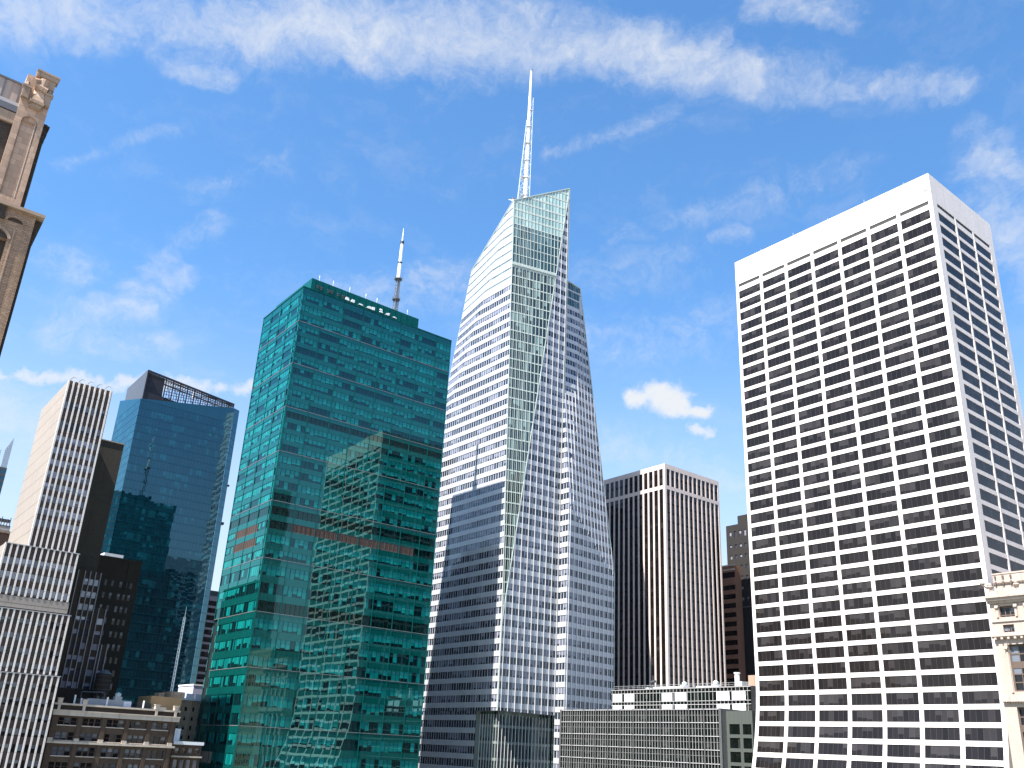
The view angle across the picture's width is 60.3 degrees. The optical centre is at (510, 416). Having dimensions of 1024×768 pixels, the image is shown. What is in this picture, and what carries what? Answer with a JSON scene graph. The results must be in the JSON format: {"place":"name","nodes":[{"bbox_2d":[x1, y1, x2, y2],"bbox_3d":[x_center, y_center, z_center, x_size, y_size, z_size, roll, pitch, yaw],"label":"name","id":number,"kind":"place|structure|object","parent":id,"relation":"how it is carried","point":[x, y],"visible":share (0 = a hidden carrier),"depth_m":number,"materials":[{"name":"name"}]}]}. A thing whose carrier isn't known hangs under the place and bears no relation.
{"place":"outdoors","nodes":[
{"label":"outdoors","id":0,"kind":"place"},
{"bbox_2d":[0,516,11,545],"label":"brick building","id":1,"kind":"structure","parent":0,"point":[5,531],"depth_m":292.47,"materials":[{"name":"brown brick"}]},
{"bbox_2d":[0,440,13,492],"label":"screened tower","id":2,"kind":"structure","parent":0,"point":[3,470],"depth_m":566.56,"materials":[{"name":"metal"}]},
{"bbox_2d":[0,68,60,355],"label":"stone building","id":3,"kind":"structure","parent":0,"point":[24,108],"depth_m":93.63,"materials":[{"name":"beige stone"}]},
{"bbox_2d":[0,377,111,767],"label":"office tower","id":4,"kind":"structure","parent":0,"point":[39,555],"depth_m":221.54,"materials":[{"name":"white concrete"}]},
{"bbox_2d":[40,607,186,767],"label":"loft building","id":5,"kind":"structure","parent":0,"point":[92,733],"depth_m":223.03,"materials":[{"name":"brown brick"}]},
{"bbox_2d":[48,762,66,767],"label":"window","id":6,"kind":"structure","parent":5,"relation":"in","point":[51,764],"depth_m":213.62,"materials":[{"name":"black glass"}]},
{"bbox_2d":[50,746,70,756],"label":"window","id":7,"kind":"structure","parent":5,"relation":"in","point":[61,751],"depth_m":214.67,"materials":[{"name":"grey glass"}]},
{"bbox_2d":[53,732,72,740],"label":"window","id":8,"kind":"structure","parent":5,"relation":"in","point":[59,736],"depth_m":215.88,"materials":[{"name":"grey glass"}]},
{"bbox_2d":[57,717,76,725],"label":"window","id":9,"kind":"structure","parent":5,"relation":"in","point":[65,721],"depth_m":217.09,"materials":[{"name":"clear glass"}]},
{"bbox_2d":[73,763,91,767],"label":"window","id":10,"kind":"structure","parent":5,"relation":"in","point":[76,765],"depth_m":216.94,"materials":[{"name":"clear glass"}]},
{"bbox_2d":[75,747,94,757],"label":"window","id":11,"kind":"structure","parent":5,"relation":"in","point":[81,751],"depth_m":217.94,"materials":[{"name":"grey glass"}]},
{"bbox_2d":[79,733,97,741],"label":"window","id":12,"kind":"structure","parent":5,"relation":"in","point":[84,737],"depth_m":219.12,"materials":[{"name":"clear glass"}]},
{"bbox_2d":[81,718,100,727],"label":"window","id":13,"kind":"structure","parent":5,"relation":"in","point":[86,722],"depth_m":220.35,"materials":[{"name":"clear glass"}]},
{"bbox_2d":[92,670,112,698],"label":"water tank","id":14,"kind":"object","parent":5,"relation":"on","point":[102,682],"visible":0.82,"depth_m":238.05,"materials":[{"name":"brown wood"}]},
{"bbox_2d":[98,763,115,767],"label":"window","id":15,"kind":"structure","parent":5,"relation":"in","point":[101,765],"depth_m":220.19,"materials":[{"name":"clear glass"}]},
{"bbox_2d":[99,748,118,758],"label":"window","id":16,"kind":"structure","parent":5,"relation":"in","point":[106,752],"depth_m":221.16,"materials":[{"name":"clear glass"}]},
{"bbox_2d":[103,734,120,742],"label":"window","id":17,"kind":"structure","parent":5,"relation":"in","point":[108,738],"depth_m":222.41,"materials":[{"name":"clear glass"}]},
{"bbox_2d":[105,720,123,728],"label":"window","id":18,"kind":"structure","parent":5,"relation":"in","point":[118,724],"depth_m":223.77,"materials":[{"name":"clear glass"}]},
{"bbox_2d":[113,693,121,699],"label":"roof fan","id":19,"kind":"object","parent":5,"relation":"on","point":[117,696],"visible":1,"depth_m":228.95},
{"bbox_2d":[122,764,137,767],"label":"window","id":20,"kind":"structure","parent":5,"relation":"in","point":[123,765],"depth_m":223.44,"materials":[{"name":"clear glass"}]},
{"bbox_2d":[123,749,140,758],"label":"window","id":21,"kind":"structure","parent":5,"relation":"in","point":[129,753],"depth_m":224.42,"materials":[{"name":"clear glass"}]},
{"bbox_2d":[126,735,143,744],"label":"window","id":22,"kind":"structure","parent":5,"relation":"in","point":[131,739],"depth_m":225.63,"materials":[{"name":"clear glass"}]},
{"bbox_2d":[129,721,145,729],"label":"window","id":23,"kind":"structure","parent":5,"relation":"in","point":[133,724],"depth_m":226.93,"materials":[{"name":"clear glass"}]},
{"bbox_2d":[144,765,160,767],"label":"window","id":24,"kind":"structure","parent":5,"relation":"in","point":[146,766],"depth_m":226.82,"materials":[{"name":"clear glass"}]},
{"bbox_2d":[145,750,162,759],"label":"window","id":25,"kind":"structure","parent":5,"relation":"in","point":[151,754],"depth_m":227.68,"materials":[{"name":"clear glass"}]},
{"bbox_2d":[149,736,165,745],"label":"window","id":26,"kind":"structure","parent":5,"relation":"in","point":[153,740],"depth_m":228.91,"materials":[{"name":"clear glass"}]},
{"bbox_2d":[151,723,167,730],"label":"window","id":27,"kind":"structure","parent":5,"relation":"in","point":[155,726],"depth_m":230.17,"materials":[{"name":"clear glass"}]},
{"bbox_2d":[95,552,142,699],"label":"brick building","id":28,"kind":"structure","parent":0,"point":[117,590],"depth_m":280.01,"materials":[{"name":"brown brick"}]},
{"bbox_2d":[101,369,238,707],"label":"glass tower","id":29,"kind":"structure","parent":0,"point":[164,523],"depth_m":412.52,"materials":[{"name":"glass"}]},
{"bbox_2d":[196,590,218,684],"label":"slab block","id":30,"kind":"structure","parent":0,"point":[207,635],"depth_m":443.34,"materials":[{"name":"grey stone"}]},
{"bbox_2d":[194,228,451,767],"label":"office tower","id":31,"kind":"structure","parent":0,"point":[317,656],"depth_m":278.28,"materials":[{"name":"teal glass"}]},
{"bbox_2d":[0,0,1023,590],"label":"sky","id":32,"kind":"structure","parent":0,"point":[200,163],"materials":[{"name":"blue"}]},
{"bbox_2d":[418,69,614,767],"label":"skyscraper","id":33,"kind":"structure","parent":0,"point":[521,647],"depth_m":338.26,"materials":[{"name":"white glass"}]},
{"bbox_2d":[603,463,726,689],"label":"office tower","id":34,"kind":"structure","parent":0,"point":[664,527],"depth_m":370.81,"materials":[{"name":"white concrete"}]},
{"bbox_2d":[722,564,745,685],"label":"banded block","id":35,"kind":"structure","parent":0,"point":[733,620],"depth_m":397.81,"materials":[{"name":"orange stone"}]},
{"bbox_2d":[980,570,1023,767],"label":"limestone building","id":36,"kind":"structure","parent":0,"point":[1004,600],"depth_m":174.23,"materials":[{"name":"beige stone"}]},
{"bbox_2d":[1000,606,1014,616],"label":"window","id":37,"kind":"structure","parent":36,"relation":"in","point":[1006,611],"depth_m":176.88,"materials":[{"name":"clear glass"}]},
{"bbox_2d":[1004,624,1014,631],"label":"window","id":38,"kind":"structure","parent":36,"relation":"in","point":[1007,628],"depth_m":175.64,"materials":[{"name":"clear glass"}]},
{"bbox_2d":[1009,644,1023,691],"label":"window","id":39,"kind":"structure","parent":36,"relation":"in","point":[1017,651],"depth_m":172.91,"materials":[{"name":"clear glass"}]},
{"bbox_2d":[1019,707,1023,739],"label":"window","id":40,"kind":"structure","parent":36,"relation":"in","point":[1021,709],"depth_m":170.15,"materials":[{"name":"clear glass"}]},
{"label":"ground","id":41,"kind":"structure","parent":0,"visible":0},
{"bbox_2d":[53,439,124,707],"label":"brick tower","id":42,"kind":"structure","parent":41,"relation":"on","point":[83,657],"depth_m":245.96,"materials":[{"name":"brown brick"}]},
{"bbox_2d":[169,729,203,767],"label":"building","id":43,"kind":"structure","parent":41,"relation":"on","point":[185,754],"depth_m":237.05,"materials":[{"name":"grey concrete"}]},
{"bbox_2d":[176,693,201,741],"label":"tan brick building","id":44,"kind":"structure","parent":41,"relation":"on","point":[186,724],"depth_m":275.81,"materials":[{"name":"brown brick"}]},
{"bbox_2d":[178,684,202,698],"bbox_3d":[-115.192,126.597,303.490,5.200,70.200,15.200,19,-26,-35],"label":"rooftop unit","id":45,"kind":"object","parent":44,"relation":"on","point":[194,689],"depth_m":309.55,"materials":[{"name":"paint"}]},
{"bbox_2d":[558,672,755,767],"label":"office block","id":46,"kind":"structure","parent":41,"relation":"on","point":[698,726],"depth_m":245.23,"materials":[{"name":"grey concrete"}]},
{"bbox_2d":[730,724,739,733],"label":"window","id":47,"kind":"structure","parent":46,"relation":"in","point":[734,728],"depth_m":227.01,"materials":[{"name":"green glass"}]},
{"bbox_2d":[730,738,740,747],"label":"window","id":48,"kind":"structure","parent":46,"relation":"in","point":[734,742],"depth_m":225.85,"materials":[{"name":"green glass"}]},
{"bbox_2d":[731,752,740,762],"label":"window","id":49,"kind":"structure","parent":46,"relation":"in","point":[735,756],"depth_m":224.64,"materials":[{"name":"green glass"}]},
{"bbox_2d":[743,724,751,734],"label":"window","id":50,"kind":"structure","parent":46,"relation":"in","point":[747,730],"depth_m":224.20,"materials":[{"name":"green glass"}]},
{"bbox_2d":[744,738,751,748],"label":"window","id":51,"kind":"structure","parent":46,"relation":"in","point":[747,741],"depth_m":222.95,"materials":[{"name":"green glass"}]},
{"bbox_2d":[744,752,752,762],"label":"window","id":52,"kind":"structure","parent":46,"relation":"in","point":[748,756],"depth_m":221.78,"materials":[{"name":"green glass"}]},
{"bbox_2d":[726,514,755,681],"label":"brick tower","id":53,"kind":"structure","parent":41,"relation":"on","point":[737,537],"depth_m":405.56,"materials":[{"name":"brown brick"}]},
{"bbox_2d":[735,173,1023,767],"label":"office tower","id":54,"kind":"structure","parent":41,"relation":"on","point":[883,425],"depth_m":213.79,"materials":[{"name":"concrete"}]},
{"bbox_2d":[817,759,846,767],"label":"window","id":55,"kind":"structure","parent":54,"relation":"in","point":[822,763],"depth_m":199.00,"materials":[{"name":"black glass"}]},
{"bbox_2d":[818,743,847,754],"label":"window","id":56,"kind":"structure","parent":54,"relation":"in","point":[824,748],"depth_m":200.49,"materials":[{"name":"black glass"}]},
{"bbox_2d":[819,726,847,737],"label":"window","id":57,"kind":"structure","parent":54,"relation":"in","point":[824,731],"depth_m":202.35,"materials":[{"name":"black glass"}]},
{"bbox_2d":[819,710,847,721],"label":"window","id":58,"kind":"structure","parent":54,"relation":"in","point":[824,715],"depth_m":203.94,"materials":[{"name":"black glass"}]},
{"bbox_2d":[819,694,847,705],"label":"window","id":59,"kind":"structure","parent":54,"relation":"in","point":[824,699],"depth_m":205.49,"materials":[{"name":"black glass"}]},
{"bbox_2d":[840,551,868,564],"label":"window","id":60,"kind":"structure","parent":54,"relation":"in","point":[857,557],"depth_m":210.98,"materials":[{"name":"black glass"}]},
{"bbox_2d":[841,566,869,579],"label":"window","id":61,"kind":"structure","parent":54,"relation":"in","point":[858,572],"depth_m":209.70,"materials":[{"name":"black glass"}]},
{"bbox_2d":[842,581,871,594],"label":"window","id":62,"kind":"structure","parent":54,"relation":"in","point":[860,587],"depth_m":208.37,"materials":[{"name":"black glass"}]},
{"bbox_2d":[844,596,873,609],"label":"window","id":63,"kind":"structure","parent":54,"relation":"in","point":[864,602],"depth_m":207.10,"materials":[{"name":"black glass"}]},
{"bbox_2d":[845,612,874,625],"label":"window","id":64,"kind":"structure","parent":54,"relation":"in","point":[860,618],"depth_m":205.84,"materials":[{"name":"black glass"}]},
{"bbox_2d":[846,628,876,640],"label":"window","id":65,"kind":"structure","parent":54,"relation":"in","point":[869,633],"depth_m":204.54,"materials":[{"name":"grey glass"}]},
{"bbox_2d":[848,644,877,656],"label":"window","id":66,"kind":"structure","parent":54,"relation":"in","point":[869,649],"depth_m":203.25,"materials":[{"name":"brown glass"}]},
{"bbox_2d":[849,660,879,672],"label":"window","id":67,"kind":"structure","parent":54,"relation":"in","point":[872,665],"depth_m":202.01,"materials":[{"name":"black glass"}]},
{"bbox_2d":[851,677,880,688],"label":"window","id":68,"kind":"structure","parent":54,"relation":"in","point":[856,682],"depth_m":200.68,"materials":[{"name":"black glass"}]},
{"bbox_2d":[851,761,881,767],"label":"window","id":69,"kind":"structure","parent":54,"relation":"in","point":[854,764],"depth_m":192.97,"materials":[{"name":"black glass"}]},
{"bbox_2d":[852,693,881,704],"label":"window","id":70,"kind":"structure","parent":54,"relation":"in","point":[867,698],"depth_m":199.12,"materials":[{"name":"black glass"}]},
{"bbox_2d":[852,744,882,756],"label":"window","id":71,"kind":"structure","parent":54,"relation":"in","point":[857,749],"depth_m":194.32,"materials":[{"name":"black glass"}]},
{"bbox_2d":[852,727,882,738],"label":"window","id":72,"kind":"structure","parent":54,"relation":"in","point":[857,732],"depth_m":196.08,"materials":[{"name":"black glass"}]},
{"bbox_2d":[852,710,882,721],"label":"window","id":73,"kind":"structure","parent":54,"relation":"in","point":[857,715],"depth_m":197.69,"materials":[{"name":"black glass"}]},
{"bbox_2d":[866,486,895,500],"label":"window","id":74,"kind":"structure","parent":54,"relation":"in","point":[890,491],"depth_m":209.90,"materials":[{"name":"black glass"}]},
{"bbox_2d":[868,500,897,515],"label":"window","id":75,"kind":"structure","parent":54,"relation":"in","point":[891,506],"depth_m":208.57,"materials":[{"name":"black glass"}]},
{"bbox_2d":[869,515,899,530],"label":"window","id":76,"kind":"structure","parent":54,"relation":"in","point":[892,521],"depth_m":207.35,"materials":[{"name":"black glass"}]},
{"bbox_2d":[871,530,900,544],"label":"window","id":77,"kind":"structure","parent":54,"relation":"in","point":[894,536],"depth_m":206.04,"materials":[{"name":"black glass"}]},
{"bbox_2d":[872,546,902,560],"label":"window","id":78,"kind":"structure","parent":54,"relation":"in","point":[891,552],"depth_m":204.79,"materials":[{"name":"black glass"}]},
{"bbox_2d":[874,561,904,575],"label":"window","id":79,"kind":"structure","parent":54,"relation":"in","point":[895,567],"depth_m":203.49,"materials":[{"name":"black glass"}]},
{"bbox_2d":[875,577,906,590],"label":"window","id":80,"kind":"structure","parent":54,"relation":"in","point":[893,583],"depth_m":202.21,"materials":[{"name":"black glass"}]},
{"bbox_2d":[877,593,908,606],"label":"window","id":81,"kind":"structure","parent":54,"relation":"in","point":[901,598],"depth_m":200.98,"materials":[{"name":"black glass"}]},
{"bbox_2d":[878,609,909,622],"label":"window","id":82,"kind":"structure","parent":54,"relation":"in","point":[902,614],"depth_m":199.61,"materials":[{"name":"black glass"}]},
{"bbox_2d":[880,625,911,638],"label":"window","id":83,"kind":"structure","parent":54,"relation":"in","point":[894,631],"depth_m":198.34,"materials":[{"name":"black glass"}]},
{"bbox_2d":[882,642,913,654],"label":"window","id":84,"kind":"structure","parent":54,"relation":"in","point":[899,647],"depth_m":197.06,"materials":[{"name":"black glass"}]},
{"bbox_2d":[883,658,915,671],"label":"window","id":85,"kind":"structure","parent":54,"relation":"in","point":[892,664],"depth_m":195.75,"materials":[{"name":"black glass"}]},
{"bbox_2d":[885,675,917,687],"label":"window","id":86,"kind":"structure","parent":54,"relation":"in","point":[909,681],"depth_m":194.41,"materials":[{"name":"black glass"}]},
{"bbox_2d":[886,692,918,704],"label":"window","id":87,"kind":"structure","parent":54,"relation":"in","point":[891,698],"depth_m":192.99,"materials":[{"name":"black glass"}]},
{"bbox_2d":[887,762,919,767],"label":"window","id":88,"kind":"structure","parent":54,"relation":"in","point":[889,764],"depth_m":186.94,"materials":[{"name":"black glass"}]},
{"bbox_2d":[887,744,919,757],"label":"window","id":89,"kind":"structure","parent":54,"relation":"in","point":[911,751],"depth_m":188.20,"materials":[{"name":"black glass"}]},
{"bbox_2d":[887,727,919,739],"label":"window","id":90,"kind":"structure","parent":54,"relation":"in","point":[904,733],"depth_m":189.84,"materials":[{"name":"black glass"}]},
{"bbox_2d":[887,710,919,721],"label":"window","id":91,"kind":"structure","parent":54,"relation":"in","point":[892,715],"depth_m":191.54,"materials":[{"name":"black glass"}]},
{"bbox_2d":[893,420,923,436],"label":"window","id":92,"kind":"structure","parent":54,"relation":"in","point":[915,426],"depth_m":208.83,"materials":[{"name":"black glass"}]},
{"bbox_2d":[894,434,925,450],"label":"window","id":93,"kind":"structure","parent":54,"relation":"in","point":[919,440],"depth_m":207.56,"materials":[{"name":"black glass"}]},
{"bbox_2d":[896,449,927,465],"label":"window","id":94,"kind":"structure","parent":54,"relation":"in","point":[919,455],"depth_m":206.24,"materials":[{"name":"black glass"}]},
{"bbox_2d":[898,464,928,479],"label":"window","id":95,"kind":"structure","parent":54,"relation":"in","point":[920,470],"depth_m":205.01,"materials":[{"name":"black glass"}]},
{"bbox_2d":[899,478,930,494],"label":"window","id":96,"kind":"structure","parent":54,"relation":"in","point":[925,484],"depth_m":203.69,"materials":[{"name":"black glass"}]},
{"bbox_2d":[901,494,932,509],"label":"window","id":97,"kind":"structure","parent":54,"relation":"in","point":[923,500],"depth_m":202.45,"materials":[{"name":"black glass"}]},
{"bbox_2d":[903,509,934,524],"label":"window","id":98,"kind":"structure","parent":54,"relation":"in","point":[927,515],"depth_m":201.17,"materials":[{"name":"black glass"}]},
{"bbox_2d":[905,524,936,539],"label":"window","id":99,"kind":"structure","parent":54,"relation":"in","point":[931,530],"depth_m":199.80,"materials":[{"name":"black glass"}]},
{"bbox_2d":[906,540,938,555],"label":"window","id":100,"kind":"structure","parent":54,"relation":"in","point":[931,546],"depth_m":198.63,"materials":[{"name":"black glass"}]},
{"bbox_2d":[908,556,940,570],"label":"window","id":101,"kind":"structure","parent":54,"relation":"in","point":[931,562],"depth_m":197.33,"materials":[{"name":"black glass"}]},
{"bbox_2d":[910,572,943,586],"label":"window","id":102,"kind":"structure","parent":54,"relation":"in","point":[934,578],"depth_m":196.03,"materials":[{"name":"black glass"}]},
{"bbox_2d":[912,589,945,602],"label":"window","id":103,"kind":"structure","parent":54,"relation":"in","point":[938,594],"depth_m":194.74,"materials":[{"name":"black glass"}]},
{"bbox_2d":[914,605,947,619],"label":"window","id":104,"kind":"structure","parent":54,"relation":"in","point":[934,611],"depth_m":193.42,"materials":[{"name":"black glass"}]},
{"bbox_2d":[915,622,949,635],"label":"window","id":105,"kind":"structure","parent":54,"relation":"in","point":[942,628],"depth_m":192.17,"materials":[{"name":"black glass"}]},
{"bbox_2d":[917,639,951,652],"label":"window","id":106,"kind":"structure","parent":54,"relation":"in","point":[944,645],"depth_m":190.86,"materials":[{"name":"black glass"}]},
{"bbox_2d":[919,656,954,669],"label":"window","id":107,"kind":"structure","parent":54,"relation":"in","point":[931,663],"depth_m":189.63,"materials":[{"name":"black glass"}]},
{"bbox_2d":[921,674,955,686],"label":"window","id":108,"kind":"structure","parent":54,"relation":"in","point":[939,680],"depth_m":188.20,"materials":[{"name":"black glass"}]},
{"bbox_2d":[923,382,955,399],"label":"window","id":109,"kind":"structure","parent":54,"relation":"in","point":[947,388],"depth_m":205.24,"materials":[{"name":"black glass"}]},
{"bbox_2d":[923,692,957,704],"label":"window","id":110,"kind":"structure","parent":54,"relation":"in","point":[929,698],"depth_m":186.92,"materials":[{"name":"black glass"}]},
{"bbox_2d":[924,710,958,721],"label":"window","id":111,"kind":"structure","parent":54,"relation":"in","point":[929,715],"depth_m":185.33,"materials":[{"name":"black glass"}]},
{"bbox_2d":[925,396,957,413],"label":"window","id":112,"kind":"structure","parent":54,"relation":"in","point":[950,402],"depth_m":203.94,"materials":[{"name":"black glass"}]},
{"bbox_2d":[925,727,959,740],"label":"window","id":113,"kind":"structure","parent":54,"relation":"in","point":[931,733],"depth_m":183.71,"materials":[{"name":"black glass"}]},
{"bbox_2d":[925,764,960,767],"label":"window","id":114,"kind":"structure","parent":54,"relation":"in","point":[926,765],"depth_m":180.86,"materials":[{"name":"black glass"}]},
{"bbox_2d":[925,745,960,758],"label":"window","id":115,"kind":"structure","parent":54,"relation":"in","point":[931,751],"depth_m":181.92,"materials":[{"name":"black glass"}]},
{"bbox_2d":[927,411,959,428],"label":"window","id":116,"kind":"structure","parent":54,"relation":"in","point":[951,417],"depth_m":202.65,"materials":[{"name":"black glass"}]},
{"bbox_2d":[929,425,961,442],"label":"window","id":117,"kind":"structure","parent":54,"relation":"in","point":[953,432],"depth_m":201.37,"materials":[{"name":"black glass"}]},
{"bbox_2d":[931,440,963,457],"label":"window","id":118,"kind":"structure","parent":54,"relation":"in","point":[958,446],"depth_m":200.09,"materials":[{"name":"black glass"}]},
{"bbox_2d":[932,456,966,472],"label":"window","id":119,"kind":"structure","parent":54,"relation":"in","point":[957,462],"depth_m":198.83,"materials":[{"name":"black glass"}]},
{"bbox_2d":[934,471,968,487],"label":"window","id":120,"kind":"structure","parent":54,"relation":"in","point":[961,477],"depth_m":197.52,"materials":[{"name":"black glass"}]},
{"bbox_2d":[937,486,970,502],"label":"window","id":121,"kind":"structure","parent":54,"relation":"in","point":[960,493],"depth_m":196.22,"materials":[{"name":"black glass"}]},
{"bbox_2d":[938,502,972,518],"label":"window","id":122,"kind":"structure","parent":54,"relation":"in","point":[966,508],"depth_m":194.93,"materials":[{"name":"black glass"}]},
{"bbox_2d":[941,518,975,534],"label":"window","id":123,"kind":"structure","parent":54,"relation":"in","point":[968,524],"depth_m":193.65,"materials":[{"name":"black glass"}]},
{"bbox_2d":[943,534,977,550],"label":"window","id":124,"kind":"structure","parent":54,"relation":"in","point":[971,540],"depth_m":192.38,"materials":[{"name":"black glass"}]},
{"bbox_2d":[945,551,979,566],"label":"window","id":125,"kind":"structure","parent":54,"relation":"in","point":[968,557],"depth_m":191.07,"materials":[{"name":"black glass"}]},
{"bbox_2d":[947,568,982,582],"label":"window","id":126,"kind":"structure","parent":54,"relation":"in","point":[975,573],"depth_m":189.82,"materials":[{"name":"black glass"}]},
{"bbox_2d":[949,585,984,599],"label":"window","id":127,"kind":"structure","parent":54,"relation":"in","point":[973,591],"depth_m":188.59,"materials":[{"name":"black glass"}]},
{"bbox_2d":[951,601,987,616],"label":"window","id":128,"kind":"structure","parent":54,"relation":"in","point":[976,608],"depth_m":187.24,"materials":[{"name":"black glass"}]},
{"bbox_2d":[953,619,989,633],"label":"window","id":129,"kind":"structure","parent":54,"relation":"in","point":[982,625],"depth_m":185.96,"materials":[{"name":"black glass"}]},
{"bbox_2d":[956,636,992,650],"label":"window","id":130,"kind":"structure","parent":54,"relation":"in","point":[976,643],"depth_m":184.65,"materials":[{"name":"black glass"}]},
{"bbox_2d":[958,654,995,668],"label":"window","id":131,"kind":"structure","parent":54,"relation":"in","point":[971,661],"depth_m":183.39,"materials":[{"name":"black glass"}]},
{"bbox_2d":[960,672,997,685],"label":"window","id":132,"kind":"structure","parent":54,"relation":"in","point":[967,679],"depth_m":182.05,"materials":[{"name":"black glass"}]},
{"bbox_2d":[962,691,999,703],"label":"window","id":133,"kind":"structure","parent":54,"relation":"in","point":[969,697],"depth_m":180.64,"materials":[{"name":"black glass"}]},
{"bbox_2d":[963,709,1001,721],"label":"window","id":134,"kind":"structure","parent":54,"relation":"in","point":[970,715],"depth_m":179.17,"materials":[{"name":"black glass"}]},
{"bbox_2d":[965,728,1002,740],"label":"window","id":135,"kind":"structure","parent":54,"relation":"in","point":[971,734],"depth_m":177.51,"materials":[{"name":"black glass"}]},
{"bbox_2d":[965,746,1003,760],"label":"window","id":136,"kind":"structure","parent":54,"relation":"in","point":[972,752],"depth_m":175.77,"materials":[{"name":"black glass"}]},
{"bbox_2d":[966,765,1003,767],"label":"window","id":137,"kind":"structure","parent":54,"relation":"in","point":[967,766],"depth_m":174.95,"materials":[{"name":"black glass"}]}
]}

